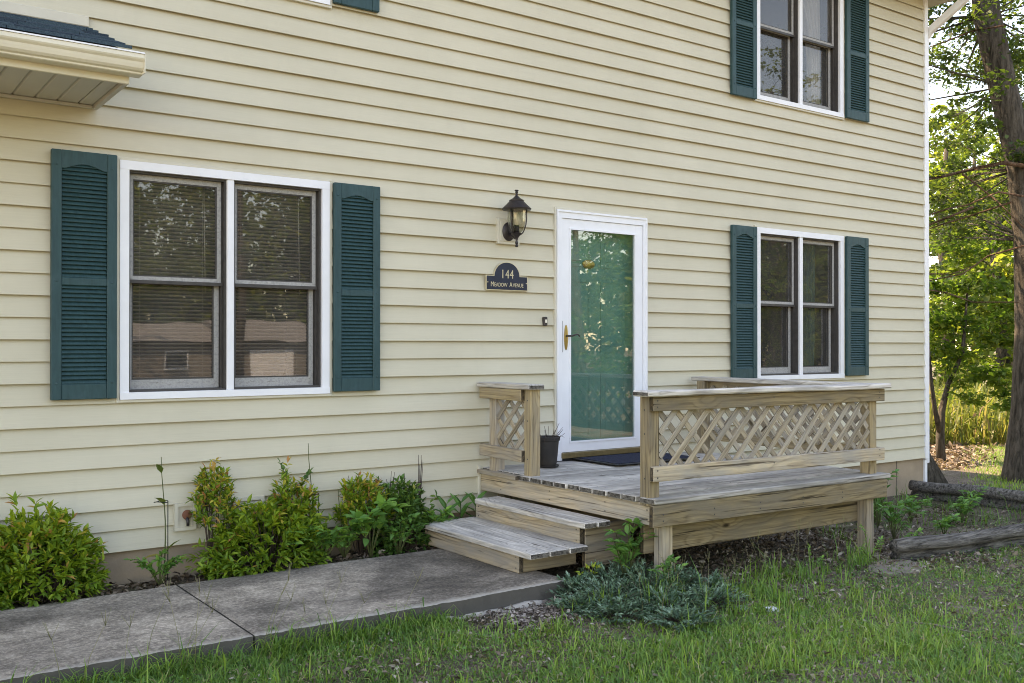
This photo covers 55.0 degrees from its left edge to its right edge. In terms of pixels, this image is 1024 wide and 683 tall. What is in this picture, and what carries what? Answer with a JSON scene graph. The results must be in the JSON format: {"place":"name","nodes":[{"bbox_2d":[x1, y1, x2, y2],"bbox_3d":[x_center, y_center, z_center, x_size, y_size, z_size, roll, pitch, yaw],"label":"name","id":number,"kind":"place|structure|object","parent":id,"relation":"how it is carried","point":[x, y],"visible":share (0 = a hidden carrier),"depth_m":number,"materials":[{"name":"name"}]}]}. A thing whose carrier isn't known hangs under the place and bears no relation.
{"place":"outdoors","nodes":[
{"label":"outdoors","id":0,"kind":"place"},
{"bbox_2d":[0,352,1023,682],"bbox_3d":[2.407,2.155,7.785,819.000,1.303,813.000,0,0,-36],"label":"ground","id":1,"kind":"structure","parent":0,"point":[954,476],"depth_m":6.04,"materials":[{"name":"green plant"}]},
{"bbox_2d":[0,529,26,609],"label":"nandina bush","id":2,"kind":"object","parent":1,"relation":"on","point":[3,597],"visible":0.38,"depth_m":5.50,"materials":[{"name":"green plant"}]},
{"bbox_2d":[0,491,110,610],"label":"nandina bush","id":3,"kind":"object","parent":1,"relation":"on","point":[36,537],"visible":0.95,"depth_m":5.62,"materials":[{"name":"green plant"}]},
{"bbox_2d":[123,548,187,584],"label":"leafy seedling","id":4,"kind":"object","parent":1,"relation":"on","point":[166,566],"visible":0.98,"depth_m":6.07,"materials":[{"name":"green plant"}]},
{"bbox_2d":[154,500,167,579],"bbox_3d":[-2.187,1.280,6.131,0.090,0.577,0.073,0,0,-36],"label":"plant support","id":5,"kind":"object","parent":1,"relation":"on","point":[167,528],"visible":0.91,"depth_m":6.15,"materials":[{"name":"black metal"}]},
{"bbox_2d":[144,457,186,583],"bbox_3d":[-2.155,1.119,6.119,0.290,0.800,0.083,0,0,-44],"label":"lily stalk","id":6,"kind":"object","parent":1,"relation":"on","point":[160,468],"visible":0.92,"depth_m":6.13,"materials":[{"name":"green plant"}]},
{"bbox_2d":[185,457,245,561],"bbox_3d":[-1.922,1.137,6.360,0.392,0.792,0.269,0,0,-36],"label":"nandina shrub","id":7,"kind":"object","parent":1,"relation":"on","point":[216,485],"visible":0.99,"depth_m":6.33,"materials":[{"name":"green plant"}]},
{"bbox_2d":[185,493,337,579],"bbox_3d":[-1.633,1.272,6.460,1.097,0.561,0.498,0,0,-36],"label":"nandina bush","id":8,"kind":"object","parent":1,"relation":"on","point":[241,535],"visible":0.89,"depth_m":6.37,"materials":[{"name":"green plant"}]},
{"bbox_2d":[278,458,313,534],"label":"round leaf sprig","id":9,"kind":"object","parent":8,"relation":"attached to","point":[304,476],"visible":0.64,"depth_m":6.72,"materials":[{"name":"green plant"}]},
{"bbox_2d":[0,548,566,682],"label":"walkway","id":10,"kind":"structure","parent":1,"relation":"on","point":[245,605],"depth_m":5.46,"materials":[{"name":"concrete"}]},
{"bbox_2d":[424,496,630,572],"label":"wooden steps","id":11,"kind":"structure","parent":10,"relation":"on","point":[516,536],"depth_m":6.63,"materials":[{"name":"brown wood"}]},
{"bbox_2d":[260,456,326,563],"bbox_3d":[-1.480,1.150,6.632,0.489,0.768,0.345,0,0,-36],"label":"nandina bush","id":12,"kind":"object","parent":1,"relation":"on","point":[305,495],"visible":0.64,"depth_m":6.62,"materials":[{"name":"green plant"}]},
{"bbox_2d":[298,443,336,545],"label":"lily stalk","id":13,"kind":"object","parent":1,"relation":"on","point":[327,517],"visible":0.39,"depth_m":6.75,"materials":[{"name":"green plant"}]},
{"bbox_2d":[286,519,370,561],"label":"leafy seedling","id":14,"kind":"object","parent":1,"relation":"on","point":[325,545],"visible":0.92,"depth_m":6.62,"materials":[{"name":"green plant"}]},
{"bbox_2d":[338,490,341,557],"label":"lily stalk","id":15,"kind":"object","parent":1,"relation":"on","point":[340,512],"visible":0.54,"depth_m":6.86,"materials":[{"name":"green plant"}]},
{"bbox_2d":[320,518,381,559],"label":"leafy seedling","id":16,"kind":"object","parent":1,"relation":"on","point":[347,540],"visible":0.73,"depth_m":6.79,"materials":[{"name":"green plant"}]},
{"bbox_2d":[331,471,398,556],"bbox_3d":[-1.040,1.216,6.984,0.533,0.639,0.334,0,0,-36],"label":"nandina shrub","id":17,"kind":"object","parent":1,"relation":"on","point":[352,497],"visible":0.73,"depth_m":6.90,"materials":[{"name":"green plant"}]},
{"bbox_2d":[343,493,411,557],"bbox_3d":[-0.959,1.280,6.819,0.505,0.478,0.280,0,0,-36],"label":"pokeweed","id":18,"kind":"object","parent":1,"relation":"on","point":[387,506],"visible":0.94,"depth_m":6.82,"materials":[{"name":"green plant"}]},
{"bbox_2d":[363,474,440,557],"bbox_3d":[-0.798,1.262,7.125,0.644,0.614,0.346,0,0,-36],"label":"leafy shrub","id":19,"kind":"object","parent":1,"relation":"on","point":[409,496],"visible":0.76,"depth_m":7.09,"materials":[{"name":"green plant"}]},
{"bbox_2d":[386,455,422,518],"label":"dead twigs","id":20,"kind":"object","parent":19,"relation":"attached to","point":[419,479],"visible":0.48,"depth_m":7.26,"materials":[{"name":"brown plant"}]},
{"bbox_2d":[382,513,427,553],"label":"leafy seedling","id":21,"kind":"object","parent":1,"relation":"on","point":[395,534],"visible":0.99,"depth_m":6.97,"materials":[{"name":"green plant"}]},
{"bbox_2d":[422,505,454,532],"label":"leafy seedling","id":22,"kind":"object","parent":1,"relation":"on","point":[434,516],"visible":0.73,"depth_m":7.26,"materials":[{"name":"green plant"}]},
{"bbox_2d":[434,494,461,518],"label":"lance leaf plant","id":23,"kind":"object","parent":1,"relation":"on","point":[442,502],"visible":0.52,"depth_m":7.45,"materials":[{"name":"green plant"}]},
{"bbox_2d":[42,514,861,682],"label":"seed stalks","id":24,"kind":"object","parent":1,"relation":"on","point":[105,622],"visible":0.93,"depth_m":4.91,"materials":[{"name":"plant"}]},
{"bbox_2d":[450,492,473,518],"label":"lance leaf plant","id":25,"kind":"object","parent":1,"relation":"on","point":[463,509],"visible":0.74,"depth_m":7.52,"materials":[{"name":"green plant"}]},
{"bbox_2d":[465,491,486,516],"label":"lance leaf plant","id":26,"kind":"object","parent":1,"relation":"on","point":[473,498],"visible":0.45,"depth_m":7.59,"materials":[{"name":"green plant"}]},
{"bbox_2d":[0,0,968,596],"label":"house","id":27,"kind":"structure","parent":1,"relation":"on","point":[682,178],"depth_m":7.60,"materials":[{"name":"plastic"}]},
{"bbox_2d":[133,181,214,377],"bbox_3d":[-2.251,-0.384,6.498,0.620,1.396,0.039,0,0,-36],"label":"window blind","id":28,"kind":"object","parent":27,"relation":"attached to","point":[203,191],"depth_m":6.51,"materials":[{"name":"beige plastic"}]},
{"bbox_2d":[173,502,195,531],"bbox_3d":[-2.106,1.129,6.346,0.138,0.178,0.078,0,0,-36],"label":"faucet box","id":29,"kind":"object","parent":27,"relation":"attached to","point":[182,513],"visible":0.99,"depth_m":6.34,"materials":[{"name":"beige plastic"}]},
{"bbox_2d":[116,156,331,402],"bbox_3d":[-1.910,-0.383,6.602,1.456,1.534,0.170,0,0,-36],"label":"window","id":30,"kind":"structure","parent":27,"relation":"in","point":[223,383],"depth_m":6.55,"materials":[{"name":"white plastic"}]},
{"bbox_2d":[221,496,264,528],"bbox_3d":[-1.800,1.163,6.590,0.283,0.237,0.038,0,0,-36],"label":"foundation vent","id":31,"kind":"object","parent":27,"relation":"attached to","point":[261,498],"visible":0.08,"depth_m":6.60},
{"bbox_2d":[236,191,309,376],"bbox_3d":[-1.705,-0.382,6.890,0.630,1.396,0.039,0,0,-36],"label":"window blind","id":32,"kind":"object","parent":27,"relation":"attached to","point":[298,230],"depth_m":6.91,"materials":[{"name":"beige plastic"}]},
{"bbox_2d":[289,0,331,8],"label":"window","id":33,"kind":"structure","parent":27,"relation":"in","point":[327,4],"depth_m":6.91,"materials":[{"name":"white plastic"}]},
{"bbox_2d":[485,262,527,291],"bbox_3d":[-0.041,-0.520,7.845,0.406,0.230,0.018,0,0,-36],"label":"address plaque","id":34,"kind":"object","parent":27,"relation":"attached to","point":[505,276],"visible":1,"depth_m":7.84,"materials":[{"name":"blue metal"}]},
{"bbox_2d":[496,190,530,246],"bbox_3d":[0.025,-0.967,7.763,0.239,0.451,0.280,0,0,-36],"label":"wall lantern","id":35,"kind":"object","parent":27,"relation":"attached to","point":[508,232],"depth_m":7.76,"materials":[{"name":"brown metal"}]},
{"bbox_2d":[542,317,546,325],"bbox_3d":[0.271,-0.166,8.075,0.039,0.073,0.037,0,0,-36],"label":"doorbell","id":36,"kind":"object","parent":27,"relation":"attached to","point":[544,321],"visible":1,"depth_m":8.06,"materials":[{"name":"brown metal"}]},
{"bbox_2d":[562,218,641,451],"bbox_3d":[0.786,-0.050,8.441,0.914,1.948,0.125,0,0,-36],"label":"storm door","id":37,"kind":"structure","parent":27,"relation":"in","point":[568,225],"depth_m":8.39,"materials":[{"name":"white metal"}]},
{"bbox_2d":[571,230,632,440],"bbox_3d":[0.718,-0.038,8.537,0.919,1.977,0.067,0,0,-36],"label":"front door","id":38,"kind":"structure","parent":27,"relation":"in","point":[601,263],"depth_m":8.56,"materials":[{"name":"green paint"}]},
{"bbox_2d":[753,0,843,119],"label":"window","id":39,"kind":"structure","parent":27,"relation":"in","point":[834,43],"depth_m":10.07,"materials":[{"name":"white plastic"}]},
{"bbox_2d":[754,225,844,380],"bbox_3d":[2.899,-0.367,10.052,1.416,1.534,0.170,0,0,-36],"label":"window","id":40,"kind":"structure","parent":27,"relation":"in","point":[794,369],"depth_m":10.05,"materials":[{"name":"white plastic"}]},
{"bbox_2d":[803,244,814,365],"bbox_3d":[3.075,-0.376,10.366,0.360,1.477,0.068,0,0,-36],"label":"curtain","id":41,"kind":"object","parent":27,"relation":"hanging from","point":[808,296],"visible":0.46,"depth_m":10.40,"materials":[{"name":"grey fabric"}]},
{"bbox_2d":[803,0,819,103],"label":"curtain","id":42,"kind":"object","parent":27,"relation":"hanging from","point":[811,18],"visible":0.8,"depth_m":10.44,"materials":[{"name":"white fabric"}]},
{"bbox_2d":[12,440,1023,682],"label":"leaf litter","id":43,"kind":"object","parent":1,"relation":"on","point":[956,455],"visible":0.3,"depth_m":7.29,"materials":[{"name":"brown plant"}]},
{"bbox_2d":[466,595,604,636],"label":"bark chips","id":44,"kind":"object","parent":1,"relation":"on","point":[541,611],"visible":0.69,"depth_m":5.58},
{"bbox_2d":[97,521,1023,682],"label":"clover","id":45,"kind":"object","parent":1,"relation":"on","point":[463,647],"visible":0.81,"depth_m":5.42,"materials":[{"name":"green plant"}]},
{"bbox_2d":[144,522,1023,682],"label":"thatch","id":46,"kind":"object","parent":1,"relation":"on","point":[617,666],"visible":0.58,"depth_m":5.21,"materials":[{"name":"green plant"}]},
{"bbox_2d":[576,562,600,581],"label":"yellow sprig","id":47,"kind":"object","parent":1,"relation":"on","point":[587,567],"visible":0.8,"depth_m":6.22,"materials":[{"name":"green plant"}]},
{"bbox_2d":[604,517,657,579],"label":"leafy vine","id":48,"kind":"object","parent":1,"relation":"on","point":[623,554],"visible":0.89,"depth_m":6.23,"materials":[{"name":"green plant"}]},
{"bbox_2d":[544,556,756,633],"bbox_3d":[0.820,1.475,5.878,1.390,0.286,1.357,0,0,-36],"label":"juniper shrub","id":49,"kind":"object","parent":1,"relation":"on","point":[582,588],"visible":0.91,"depth_m":5.78,"materials":[{"name":"green plant"}]},
{"bbox_2d":[647,554,688,581],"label":"leafy vine","id":50,"kind":"object","parent":1,"relation":"on","point":[669,559],"visible":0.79,"depth_m":6.13,"materials":[{"name":"green plant"}]},
{"bbox_2d":[477,376,891,580],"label":"wooden deck","id":51,"kind":"structure","parent":1,"relation":"on","point":[708,496],"depth_m":6.93,"materials":[{"name":"brown wood"}]},
{"bbox_2d":[540,424,564,467],"bbox_3d":[0.251,0.818,7.747,0.324,0.337,0.306,0,0,1],"label":"flower pot","id":52,"kind":"object","parent":51,"relation":"on","point":[549,444],"visible":0.77,"depth_m":7.67,"materials":[{"name":"grey plastic"}]},
{"bbox_2d":[573,452,699,465],"bbox_3d":[1.045,0.975,8.257,0.930,0.012,0.565,0,0,-36],"label":"door mat","id":53,"kind":"object","parent":51,"relation":"on","point":[625,459],"depth_m":8.15,"materials":[{"name":"black plastic"}]},
{"bbox_2d":[765,606,778,611],"bbox_3d":[1.515,1.562,5.737,0.063,0.020,0.054,0,0,-14],"label":"paper scrap","id":54,"kind":"object","parent":1,"relation":"on","point":[773,609],"visible":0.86,"depth_m":5.72,"materials":[{"name":"white paper"}]},
{"bbox_2d":[808,544,824,568],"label":"sapling","id":55,"kind":"object","parent":1,"relation":"on","point":[822,556],"visible":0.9,"depth_m":6.98,"materials":[{"name":"green plant"}]},
{"bbox_2d":[859,524,884,557],"bbox_3d":[2.633,1.476,7.241,0.326,0.285,0.111,0,0,-36],"label":"sapling","id":56,"kind":"object","parent":1,"relation":"on","point":[879,541],"visible":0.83,"depth_m":7.26,"materials":[{"name":"green plant"}]},
{"bbox_2d":[874,501,892,522],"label":"bed weed","id":57,"kind":"object","parent":1,"relation":"on","point":[888,503],"visible":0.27,"depth_m":9.07,"materials":[{"name":"green plant"}]},
{"bbox_2d":[874,469,898,530],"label":"tall weed","id":58,"kind":"object","parent":1,"relation":"on","point":[877,501],"visible":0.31,"depth_m":8.60,"materials":[{"name":"green plant"}]},
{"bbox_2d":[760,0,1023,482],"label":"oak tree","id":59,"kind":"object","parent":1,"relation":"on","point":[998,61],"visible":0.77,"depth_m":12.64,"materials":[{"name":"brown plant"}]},
{"bbox_2d":[868,559,924,576],"bbox_3d":[2.728,1.622,6.997,0.560,0.042,0.380,0,0,-36],"label":"flat stone","id":60,"kind":"object","parent":1,"relation":"on","point":[889,572],"visible":0.56,"depth_m":6.97,"materials":[{"name":"grey stone"}]},
{"bbox_2d":[874,498,928,538],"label":"tall weed","id":61,"kind":"object","parent":1,"relation":"on","point":[891,514],"visible":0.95,"depth_m":8.17,"materials":[{"name":"green plant"}]},
{"bbox_2d":[904,527,922,536],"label":"sapling","id":62,"kind":"object","parent":1,"relation":"on","point":[919,530],"visible":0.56,"depth_m":7.49,"materials":[{"name":"green plant"}]},
{"bbox_2d":[897,494,932,522],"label":"bed weed","id":63,"kind":"object","parent":1,"relation":"on","point":[912,504],"visible":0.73,"depth_m":9.14,"materials":[{"name":"green plant"}]},
{"bbox_2d":[927,448,948,483],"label":"shade tree","id":64,"kind":"object","parent":1,"relation":"on","point":[935,474],"visible":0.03,"depth_m":12.09,"materials":[{"name":"plant"}]},
{"bbox_2d":[908,621,971,631],"bbox_3d":[2.380,1.585,5.477,0.339,0.020,0.017,0,0,36],"label":"fallen stick","id":65,"kind":"object","parent":1,"relation":"on","point":[942,626],"visible":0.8,"depth_m":5.46,"materials":[{"name":"wood"}]},
{"bbox_2d":[930,513,961,533],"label":"bed weed","id":66,"kind":"object","parent":1,"relation":"on","point":[946,521],"visible":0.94,"depth_m":8.37,"materials":[{"name":"green plant"}]},
{"bbox_2d":[889,523,1023,552],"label":"timber log","id":67,"kind":"object","parent":1,"relation":"on","point":[915,543],"visible":1,"depth_m":7.51,"materials":[{"name":"wood"}]},
{"bbox_2d":[890,537,1023,560],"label":"timber log","id":68,"kind":"object","parent":1,"relation":"on","point":[918,554],"visible":0.41,"depth_m":7.60,"materials":[{"name":"wood"}]},
{"bbox_2d":[929,104,988,303],"bbox_3d":[10.532,-2.674,30.030,6.810,10.042,7.027,0,0,-36],"label":"woodland tree","id":69,"kind":"object","parent":1,"relation":"on","point":[969,120],"visible":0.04,"depth_m":28.60,"materials":[{"name":"green plant"}]},
{"bbox_2d":[948,497,981,521],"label":"bed weed","id":70,"kind":"object","parent":1,"relation":"on","point":[963,509],"visible":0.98,"depth_m":9.14,"materials":[{"name":"green plant"}]},
{"bbox_2d":[929,124,1004,384],"bbox_3d":[15.927,-2.636,34.237,6.254,10.140,4.851,0,0,-36],"label":"woodland tree","id":71,"kind":"object","parent":1,"relation":"on","point":[938,156],"visible":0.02,"depth_m":33.91,"materials":[{"name":"green plant"}]},
{"bbox_2d":[911,490,1023,510],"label":"timber log","id":72,"kind":"object","parent":1,"relation":"on","point":[986,501],"visible":0.59,"depth_m":10.23,"materials":[{"name":"brown wood"}]},
{"bbox_2d":[908,480,1023,502],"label":"timber log","id":73,"kind":"object","parent":72,"relation":"on","point":[990,492],"visible":0.92,"depth_m":10.30,"materials":[{"name":"brown wood"}]},
{"bbox_2d":[929,102,1010,390],"bbox_3d":[11.798,-2.049,27.052,5.546,8.744,5.448,0,0,-9],"label":"woodland tree","id":74,"kind":"object","parent":1,"relation":"on","point":[943,107],"visible":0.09,"depth_m":26.90,"materials":[{"name":"green plant"}]},
{"bbox_2d":[929,361,1011,445],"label":"meadow weeds","id":75,"kind":"object","parent":1,"relation":"on","point":[970,424],"visible":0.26,"depth_m":17.83,"materials":[{"name":"yellow plant"}]},
{"bbox_2d":[929,223,1013,461],"bbox_3d":[7.052,0.036,15.329,2.144,3.848,3.122,1,-1,-63],"label":"understory tree","id":76,"kind":"object","parent":1,"relation":"on","point":[938,323],"visible":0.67,"depth_m":14.93,"materials":[{"name":"green plant"}]},
{"bbox_2d":[929,167,1013,390],"bbox_3d":[12.150,-1.018,23.793,4.086,6.579,4.239,0,0,23],"label":"woodland tree","id":77,"kind":"object","parent":1,"relation":"on","point":[1001,352],"visible":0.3,"depth_m":23.69,"materials":[{"name":"green plant"}]},
{"bbox_2d":[955,486,987,514],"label":"bed weed","id":78,"kind":"object","parent":1,"relation":"on","point":[969,493],"visible":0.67,"depth_m":9.58,"materials":[{"name":"green plant"}]},
{"bbox_2d":[931,136,1012,367],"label":"woodland tree","id":79,"kind":"object","parent":1,"relation":"on","point":[988,140],"visible":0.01,"depth_m":43.46,"materials":[{"name":"green plant"}]},
{"bbox_2d":[967,126,1013,291],"bbox_3d":[14.371,-1.853,25.952,4.684,8.355,6.343,0,0,5],"label":"woodland tree","id":80,"kind":"object","parent":1,"relation":"on","point":[993,139],"visible":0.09,"depth_m":25.90,"materials":[{"name":"green plant"}]},
{"bbox_2d":[976,160,1009,362],"bbox_3d":[18.916,-2.311,35.780,5.702,9.592,7.468,0,0,17],"label":"woodland tree","id":81,"kind":"object","parent":1,"relation":"on","point":[989,243],"depth_m":36.93,"materials":[{"name":"green plant"}]},
{"bbox_2d":[928,0,1023,349],"label":"sky","id":82,"kind":"structure","parent":0,"point":[935,88],"materials":[{"name":"white"}]}
]}

